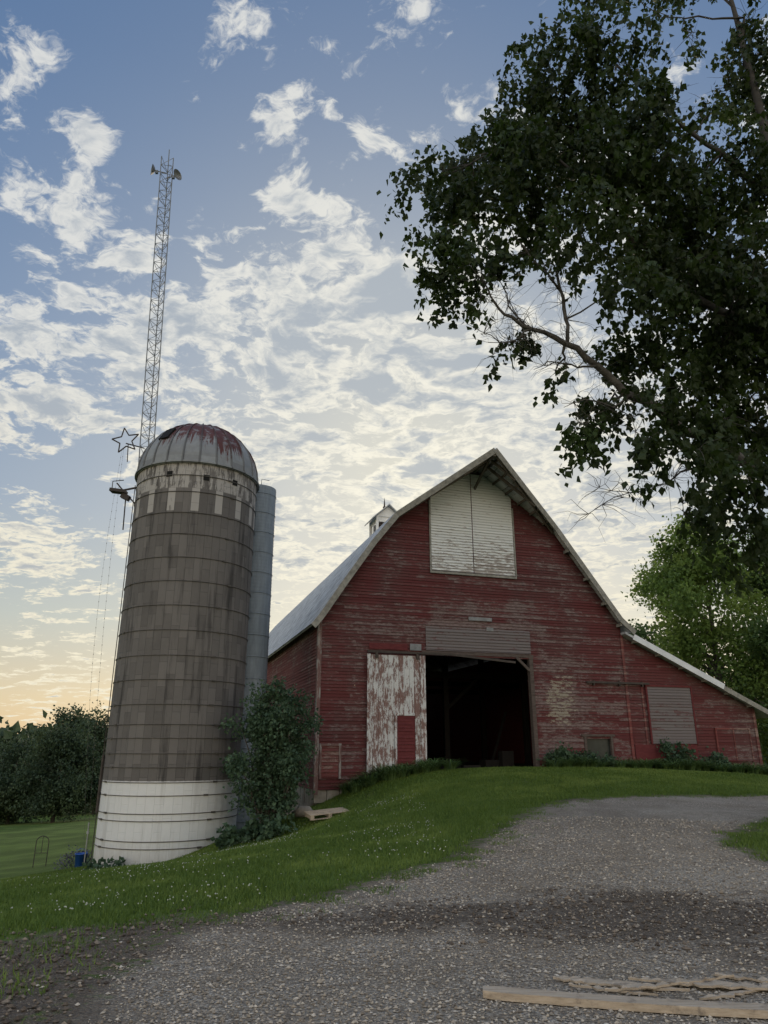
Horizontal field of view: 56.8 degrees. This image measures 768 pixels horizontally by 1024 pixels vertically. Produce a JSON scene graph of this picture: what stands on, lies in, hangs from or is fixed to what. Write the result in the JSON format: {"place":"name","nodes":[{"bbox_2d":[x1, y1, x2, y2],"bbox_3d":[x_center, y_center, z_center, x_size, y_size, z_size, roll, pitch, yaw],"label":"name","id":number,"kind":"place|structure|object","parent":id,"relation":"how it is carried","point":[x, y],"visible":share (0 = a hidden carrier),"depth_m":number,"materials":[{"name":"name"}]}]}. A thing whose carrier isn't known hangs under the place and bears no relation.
{"place":"outdoors","nodes":[
{"label":"outdoors","id":0,"kind":"place"},
{"bbox_2d":[0,768,767,1023],"bbox_3d":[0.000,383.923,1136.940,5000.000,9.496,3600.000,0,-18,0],"label":"ground","id":1,"kind":"structure","parent":0,"point":[17,844],"depth_m":10.81,"materials":[{"name":"green plant"}]},
{"bbox_2d":[0,734,53,823],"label":"oak tree","id":2,"kind":"object","parent":1,"relation":"on","point":[7,797],"visible":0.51,"depth_m":75.94,"materials":[{"name":"green plant"}]},
{"bbox_2d":[32,835,48,867],"bbox_3d":[-13.600,13.482,28.185,0.535,1.186,0.035,0,-18,0],"label":"garden trellis","id":3,"kind":"object","parent":1,"relation":"on","point":[41,849],"visible":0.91,"depth_m":28.21,"materials":[{"name":"metal"}]},
{"bbox_2d":[6,718,104,822],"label":"oak tree","id":4,"kind":"object","parent":1,"relation":"on","point":[63,790],"visible":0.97,"depth_m":72.29,"materials":[{"name":"green plant"}]},
{"bbox_2d":[32,703,98,815],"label":"oak tree","id":5,"kind":"object","parent":1,"relation":"on","point":[79,718],"visible":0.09,"depth_m":105.41,"materials":[{"name":"green plant"}]},
{"bbox_2d":[52,845,93,869],"bbox_3d":[-10.905,12.241,25.035,1.533,1.063,1.165,0,-18,0],"label":"lavender clump","id":6,"kind":"object","parent":1,"relation":"on","point":[69,862],"visible":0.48,"depth_m":24.82,"materials":[{"name":"green plant"}]},
{"bbox_2d":[75,849,86,866],"bbox_3d":[-10.450,11.931,24.486,0.430,0.596,0.430,0,-18,0],"label":"blue bucket","id":7,"kind":"object","parent":1,"relation":"on","point":[79,858],"visible":0.72,"depth_m":24.33,"materials":[{"name":"plastic"}]},
{"bbox_2d":[83,823,89,866],"bbox_3d":[-10.200,11.457,24.327,0.080,1.500,0.060,0,-18,0],"label":"marker post","id":8,"kind":"object","parent":1,"relation":"on","point":[87,832],"visible":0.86,"depth_m":24.38,"materials":[{"name":"grey metal"}]},
{"bbox_2d":[72,700,109,814],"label":"oak tree","id":9,"kind":"object","parent":1,"relation":"on","point":[100,724],"visible":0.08,"depth_m":99.74,"materials":[{"name":"green plant"}]},
{"bbox_2d":[82,855,125,869],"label":"leafy weed","id":10,"kind":"object","parent":1,"relation":"on","point":[93,865],"visible":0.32,"depth_m":20.30,"materials":[{"name":"green plant"}]},
{"bbox_2d":[136,150,181,485],"bbox_3d":[-9.818,-2.580,28.824,2.271,31.510,0.781,0,-18,0],"label":"radio mast","id":11,"kind":"object","parent":1,"relation":"on","point":[177,175],"visible":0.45,"depth_m":31.19,"materials":[{"name":"metal"}]},
{"bbox_2d":[112,428,143,461],"bbox_3d":[-10.264,-2.689,28.446,1.270,1.464,0.401,6,-19,-18],"label":"star ornament","id":12,"kind":"object","parent":11,"relation":"attached to","point":[133,445],"visible":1,"depth_m":28.45,"materials":[{"name":"metal"}]},
{"bbox_2d":[83,452,121,859],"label":"string lights","id":13,"kind":"object","parent":12,"relation":"hanging from","point":[93,654],"visible":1,"depth_m":25.79,"materials":[{"name":"metal"}]},
{"bbox_2d":[91,423,259,866],"bbox_3d":[-6.940,4.585,24.664,4.520,16.470,4.520,0,-18,0],"label":"silo","id":14,"kind":"object","parent":1,"relation":"on","point":[179,682],"visible":0.94,"depth_m":22.90,"materials":[{"name":"concrete"}]},
{"bbox_2d":[109,480,135,529],"bbox_3d":[-9.920,-0.287,27.391,1.377,2.039,0.350,0,-18,0],"label":"pole bracket","id":15,"kind":"object","parent":14,"relation":"attached to","point":[124,495],"visible":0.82,"depth_m":27.41,"materials":[{"name":"metal"}]},
{"bbox_2d":[87,449,123,854],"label":"string lights","id":16,"kind":"object","parent":15,"relation":"hanging from","point":[100,662],"visible":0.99,"depth_m":25.59,"materials":[{"name":"metal"}]},
{"bbox_2d":[1,790,445,912],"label":"clover flowers","id":17,"kind":"object","parent":1,"relation":"on","point":[220,859],"visible":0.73,"depth_m":11.07,"materials":[{"name":"white plant"}]},
{"bbox_2d":[210,822,259,849],"bbox_3d":[-4.274,9.534,20.511,1.353,1.071,0.942,0,-18,0],"label":"leafy weed","id":18,"kind":"object","parent":1,"relation":"on","point":[230,835],"visible":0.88,"depth_m":20.38,"materials":[{"name":"green plant"}]},
{"bbox_2d":[236,479,275,828],"bbox_3d":[-5.080,5.892,26.600,1.440,14.811,1.440,0,-18,0],"label":"steel chute","id":19,"kind":"object","parent":1,"relation":"on","point":[259,607],"visible":0.27,"depth_m":26.88,"materials":[{"name":"grey metal"}]},
{"bbox_2d":[241,807,297,842],"bbox_3d":[-3.330,9.144,20.612,1.667,1.078,1.154,-10,-21,28],"label":"leafy weed","id":20,"kind":"object","parent":1,"relation":"on","point":[268,829],"visible":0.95,"depth_m":20.46,"materials":[{"name":"green plant"}]},
{"bbox_2d":[218,676,323,822],"bbox_3d":[-3.549,7.476,22.020,3.272,4.751,2.668,0,-18,0],"label":"shrub","id":21,"kind":"object","parent":1,"relation":"on","point":[275,762],"visible":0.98,"depth_m":21.65,"materials":[{"name":"green plant"}]},
{"bbox_2d":[293,806,311,816],"bbox_3d":[-2.488,9.315,22.091,0.665,0.334,0.334,0,-18,0],"label":"field stone","id":22,"kind":"object","parent":1,"relation":"on","point":[299,811],"visible":0.6,"depth_m":21.98,"materials":[{"name":"grey stone"}]},
{"bbox_2d":[304,807,348,820],"bbox_3d":[-1.708,9.022,21.243,1.200,0.145,0.920,1,-16,-18],"label":"wooden pallet","id":23,"kind":"object","parent":1,"relation":"on","point":[328,813],"visible":0.9,"depth_m":21.09,"materials":[{"name":"brown wood"}]},
{"bbox_2d":[333,783,349,794],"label":"daylily clump","id":24,"kind":"object","parent":1,"relation":"on","point":[344,790],"visible":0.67,"depth_m":23.92,"materials":[{"name":"green plant"}]},
{"bbox_2d":[349,776,362,784],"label":"daylily clump","id":25,"kind":"object","parent":1,"relation":"on","point":[356,780],"visible":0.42,"depth_m":24.10,"materials":[{"name":"green plant"}]},
{"bbox_2d":[337,779,382,793],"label":"daylily clump","id":26,"kind":"object","parent":1,"relation":"on","point":[353,787],"visible":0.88,"depth_m":23.54,"materials":[{"name":"green plant"}]},
{"bbox_2d":[349,771,384,786],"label":"daylily clump","id":27,"kind":"object","parent":1,"relation":"on","point":[371,779],"visible":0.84,"depth_m":23.75,"materials":[{"name":"green plant"}]},
{"bbox_2d":[360,769,385,779],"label":"daylily clump","id":28,"kind":"object","parent":1,"relation":"on","point":[371,771],"visible":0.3,"depth_m":24.34,"materials":[{"name":"green plant"}]},
{"bbox_2d":[366,764,399,772],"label":"daylily clump","id":29,"kind":"object","parent":1,"relation":"on","point":[380,767],"visible":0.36,"depth_m":24.54,"materials":[{"name":"green plant"}]},
{"bbox_2d":[369,768,397,780],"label":"daylily clump","id":30,"kind":"object","parent":1,"relation":"on","point":[385,777],"visible":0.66,"depth_m":23.91,"materials":[{"name":"green plant"}]},
{"bbox_2d":[0,765,767,1023],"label":"lawn grass","id":31,"kind":"structure","parent":1,"relation":"on","point":[173,876],"depth_m":11.94,"materials":[{"name":"green plant"}]},
{"bbox_2d":[0,887,767,1023],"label":"soil clods","id":32,"kind":"object","parent":1,"relation":"on","point":[74,978],"visible":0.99,"depth_m":6.40,"materials":[{"name":"brown soil"}]},
{"bbox_2d":[0,709,767,766],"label":"distant woods","id":33,"kind":"object","parent":1,"relation":"on","point":[11,731],"depth_m":165.09,"materials":[{"name":"green plant"}]},
{"bbox_2d":[372,764,406,780],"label":"daylily clump","id":34,"kind":"object","parent":1,"relation":"on","point":[392,776],"visible":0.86,"depth_m":23.81,"materials":[{"name":"green plant"}]},
{"bbox_2d":[390,763,420,777],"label":"daylily clump","id":35,"kind":"object","parent":1,"relation":"on","point":[403,773],"visible":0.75,"depth_m":23.96,"materials":[{"name":"green plant"}]},
{"bbox_2d":[397,764,422,774],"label":"daylily clump","id":36,"kind":"object","parent":1,"relation":"on","point":[416,771],"visible":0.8,"depth_m":24.26,"materials":[{"name":"green plant"}]},
{"bbox_2d":[406,758,445,765],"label":"daylily clump","id":37,"kind":"object","parent":1,"relation":"on","point":[426,760],"visible":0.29,"depth_m":25.00,"materials":[{"name":"green plant"}]},
{"bbox_2d":[410,760,442,772],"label":"daylily clump","id":38,"kind":"object","parent":1,"relation":"on","point":[426,767],"visible":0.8,"depth_m":24.34,"materials":[{"name":"green plant"}]},
{"bbox_2d":[425,761,441,770],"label":"daylily clump","id":39,"kind":"object","parent":1,"relation":"on","point":[436,767],"visible":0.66,"depth_m":24.64,"materials":[{"name":"green plant"}]},
{"bbox_2d":[421,757,449,769],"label":"daylily clump","id":40,"kind":"object","parent":1,"relation":"on","point":[435,760],"visible":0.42,"depth_m":25.10,"materials":[{"name":"green plant"}]},
{"bbox_2d":[110,791,766,923],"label":"edge grass","id":41,"kind":"structure","parent":1,"relation":"on","point":[253,907],"depth_m":8.83,"materials":[{"name":"green plant"}]},
{"bbox_2d":[434,758,466,769],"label":"daylily clump","id":42,"kind":"object","parent":1,"relation":"on","point":[451,765],"visible":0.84,"depth_m":24.76,"materials":[{"name":"green plant"}]},
{"bbox_2d":[267,448,767,815],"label":"barn","id":43,"kind":"structure","parent":1,"relation":"on","point":[470,614],"depth_m":28.63,"materials":[{"name":"red wood"}]},
{"bbox_2d":[367,654,426,772],"bbox_3d":[0.465,7.279,25.762,2.260,4.150,0.076,6,-19,-17],"label":"sliding door","id":44,"kind":"structure","parent":43,"relation":"in","point":[396,684],"depth_m":25.78,"materials":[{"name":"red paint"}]},
{"bbox_2d":[430,474,473,572],"bbox_3d":[2.745,0.341,28.941,1.800,4.277,0.052,6,-19,-17],"label":"loft door","id":45,"kind":"structure","parent":43,"relation":"in","point":[446,519],"depth_m":28.81,"materials":[{"name":"white paint"}]},
{"bbox_2d":[470,474,514,575],"bbox_3d":[4.499,0.517,29.469,1.820,4.277,0.052,6,-19,-17],"label":"loft door","id":46,"kind":"structure","parent":43,"relation":"in","point":[493,548],"depth_m":29.38,"materials":[{"name":"white paint"}]},
{"bbox_2d":[581,734,614,759],"bbox_3d":[8.445,9.326,27.925,1.500,1.130,0.160,6,-19,-17],"label":"window","id":47,"kind":"structure","parent":43,"relation":"in","point":[603,746],"depth_m":28.01,"materials":[{"name":"brown glass"}]},
{"bbox_2d":[645,685,698,743],"bbox_3d":[11.873,8.360,29.313,2.290,2.340,0.061,6,-19,-17],"label":"side door","id":48,"kind":"structure","parent":43,"relation":"in","point":[675,704],"depth_m":29.31,"materials":[{"name":"white wood"}]},
{"bbox_2d":[537,758,564,767],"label":"daylily clump","id":49,"kind":"object","parent":1,"relation":"on","point":[552,763],"visible":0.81,"depth_m":25.86,"materials":[{"name":"green plant"}]},
{"bbox_2d":[536,741,572,766],"bbox_3d":[6.501,9.248,26.773,0.987,1.214,1.212,14,-23,-36],"label":"leafy weed","id":50,"kind":"object","parent":1,"relation":"on","point":[562,752],"visible":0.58,"depth_m":26.72,"materials":[{"name":"green plant"}]},
{"bbox_2d":[554,756,582,766],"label":"daylily clump","id":51,"kind":"object","parent":1,"relation":"on","point":[569,762],"visible":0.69,"depth_m":26.06,"materials":[{"name":"green plant"}]},
{"bbox_2d":[376,0,767,596],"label":"birch tree","id":52,"kind":"object","parent":1,"relation":"on","point":[656,261],"visible":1,"depth_m":12.92,"materials":[{"name":"green plant"}]},
{"bbox_2d":[567,746,599,766],"bbox_3d":[7.525,9.512,27.035,1.532,1.126,1.185,0,-18,0],"label":"leafy weed","id":53,"kind":"object","parent":1,"relation":"on","point":[589,756],"visible":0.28,"depth_m":27.08,"materials":[{"name":"green plant"}]},
{"bbox_2d":[575,757,591,766],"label":"daylily clump","id":54,"kind":"object","parent":1,"relation":"on","point":[583,764],"visible":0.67,"depth_m":26.39,"materials":[{"name":"green plant"}]},
{"bbox_2d":[586,758,602,766],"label":"daylily clump","id":55,"kind":"object","parent":1,"relation":"on","point":[594,763],"visible":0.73,"depth_m":26.55,"materials":[{"name":"green plant"}]},
{"bbox_2d":[597,761,609,766],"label":"daylily clump","id":56,"kind":"object","parent":1,"relation":"on","point":[604,764],"visible":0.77,"depth_m":26.60,"materials":[{"name":"green plant"}]},
{"bbox_2d":[593,752,626,766],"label":"leafy weed","id":57,"kind":"object","parent":1,"relation":"on","point":[609,758],"visible":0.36,"depth_m":27.12,"materials":[{"name":"green plant"}]},
{"bbox_2d":[612,758,629,767],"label":"daylily clump","id":58,"kind":"object","parent":1,"relation":"on","point":[618,764],"visible":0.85,"depth_m":26.57,"materials":[{"name":"green plant"}]},
{"bbox_2d":[628,760,648,767],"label":"daylily clump","id":59,"kind":"object","parent":1,"relation":"on","point":[635,764],"visible":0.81,"depth_m":26.76,"materials":[{"name":"green plant"}]},
{"bbox_2d":[636,758,657,768],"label":"daylily clump","id":60,"kind":"object","parent":1,"relation":"on","point":[645,765],"visible":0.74,"depth_m":26.97,"materials":[{"name":"green plant"}]},
{"bbox_2d":[635,758,659,767],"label":"daylily clump","id":61,"kind":"object","parent":1,"relation":"on","point":[650,763],"visible":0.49,"depth_m":27.25,"materials":[{"name":"green plant"}]},
{"bbox_2d":[628,618,675,654],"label":"maple tree","id":62,"kind":"object","parent":1,"relation":"on","point":[640,629],"visible":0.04,"depth_m":48.32,"materials":[{"name":"green plant"}]},
{"bbox_2d":[640,758,670,768],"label":"daylily clump","id":63,"kind":"object","parent":1,"relation":"on","point":[657,766],"visible":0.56,"depth_m":27.75,"materials":[{"name":"green plant"}]},
{"bbox_2d":[658,761,680,768],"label":"daylily clump","id":64,"kind":"object","parent":1,"relation":"on","point":[664,765],"visible":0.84,"depth_m":27.18,"materials":[{"name":"green plant"}]},
{"bbox_2d":[656,737,699,762],"bbox_3d":[11.752,9.644,28.373,1.716,1.349,1.220,0,-18,0],"label":"leafy weed","id":65,"kind":"object","parent":1,"relation":"on","point":[684,752],"visible":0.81,"depth_m":28.30,"materials":[{"name":"green plant"}]},
{"bbox_2d":[676,763,687,769],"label":"daylily clump","id":66,"kind":"object","parent":1,"relation":"on","point":[682,767],"visible":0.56,"depth_m":27.48,"materials":[{"name":"green plant"}]},
{"bbox_2d":[620,511,767,767],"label":"maple tree","id":67,"kind":"object","parent":1,"relation":"on","point":[677,593],"visible":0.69,"depth_m":38.88,"materials":[{"name":"green plant"}]},
{"bbox_2d":[677,758,711,770],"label":"daylily clump","id":68,"kind":"object","parent":1,"relation":"on","point":[692,766],"visible":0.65,"depth_m":27.70,"materials":[{"name":"green plant"}]},
{"bbox_2d":[689,760,704,770],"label":"daylily clump","id":69,"kind":"object","parent":1,"relation":"on","point":[699,765],"visible":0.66,"depth_m":27.82,"materials":[{"name":"green plant"}]},
{"bbox_2d":[701,761,714,770],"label":"daylily clump","id":70,"kind":"object","parent":1,"relation":"on","point":[706,768],"visible":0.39,"depth_m":28.04,"materials":[{"name":"green plant"}]},
{"bbox_2d":[699,746,731,771],"bbox_3d":[13.381,10.198,28.649,1.434,1.474,1.096,0,-18,0],"label":"leafy weed","id":71,"kind":"object","parent":1,"relation":"on","point":[722,758],"visible":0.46,"depth_m":28.70,"materials":[{"name":"green plant"}]},
{"bbox_2d":[703,763,737,771],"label":"daylily clump","id":72,"kind":"object","parent":1,"relation":"on","point":[718,768],"visible":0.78,"depth_m":27.82,"materials":[{"name":"green plant"}]},
{"bbox_2d":[710,610,767,764],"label":"maple tree","id":73,"kind":"object","parent":1,"relation":"on","point":[757,629],"visible":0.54,"depth_m":36.50,"materials":[{"name":"green plant"}]},
{"bbox_2d":[711,512,767,751],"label":"maple tree","id":74,"kind":"object","parent":1,"relation":"on","point":[756,582],"visible":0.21,"depth_m":43.57,"materials":[{"name":"green plant"}]},
{"bbox_2d":[725,762,753,772],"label":"daylily clump","id":75,"kind":"object","parent":1,"relation":"on","point":[736,770],"visible":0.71,"depth_m":28.06,"materials":[{"name":"green plant"}]},
{"bbox_2d":[730,762,751,772],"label":"daylily clump","id":76,"kind":"object","parent":1,"relation":"on","point":[744,771],"visible":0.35,"depth_m":28.38,"materials":[{"name":"green plant"}]},
{"bbox_2d":[732,762,767,773],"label":"daylily clump","id":77,"kind":"object","parent":1,"relation":"on","point":[755,770],"visible":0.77,"depth_m":28.24,"materials":[{"name":"green plant"}]},
{"bbox_2d":[758,764,767,774],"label":"daylily clump","id":78,"kind":"object","parent":1,"relation":"on","point":[764,768],"visible":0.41,"depth_m":28.66,"materials":[{"name":"green plant"}]},
{"bbox_2d":[0,0,767,733],"label":"sky","id":79,"kind":"structure","parent":0,"point":[291,329],"materials":[{"name":"blue"}]},
{"bbox_2d":[0,794,767,1023],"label":"gravel driveway","id":80,"kind":"structure","parent":0,"point":[687,808],"depth_m":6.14,"materials":[{"name":"grey gravel"}]},
{"bbox_2d":[569,982,657,996],"bbox_3d":[1.577,3.292,4.898,0.584,0.033,0.086,-5,-19,14],"label":"splintered board","id":81,"kind":"object","parent":80,"relation":"on","point":[598,988],"visible":0.89,"depth_m":4.89,"materials":[{"name":"brown wood"}]},
{"bbox_2d":[553,975,689,991],"bbox_3d":[1.662,3.324,5.007,0.920,0.030,0.155,-7,-19,19],"label":"splintered board","id":82,"kind":"object","parent":80,"relation":"on","point":[599,982],"visible":0.87,"depth_m":5.01,"materials":[{"name":"brown wood"}]},
{"bbox_2d":[483,986,767,1018],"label":"wooden plank","id":83,"kind":"object","parent":80,"relation":"on","point":[667,1006],"visible":1,"depth_m":4.55,"materials":[{"name":"brown wood"}]},
{"bbox_2d":[605,975,733,991],"bbox_3d":[1.997,3.286,4.957,1.033,0.044,0.097,5,-19,-14],"label":"splintered board","id":84,"kind":"object","parent":80,"relation":"on","point":[678,981],"visible":1,"depth_m":4.93,"materials":[{"name":"brown wood"}]},
{"bbox_2d":[628,977,767,989],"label":"splintered board","id":85,"kind":"object","parent":80,"relation":"on","point":[729,985],"visible":0.98,"depth_m":4.93,"materials":[{"name":"brown wood"}]},
{"bbox_2d":[699,989,767,999],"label":"splintered board","id":86,"kind":"object","parent":80,"relation":"on","point":[730,994],"visible":0.95,"depth_m":4.77,"materials":[{"name":"brown wood"}]},
{"bbox_2d":[715,972,767,982],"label":"splintered board","id":87,"kind":"object","parent":80,"relation":"on","point":[762,979],"visible":0.88,"depth_m":5.05,"materials":[{"name":"brown wood"}]}
]}

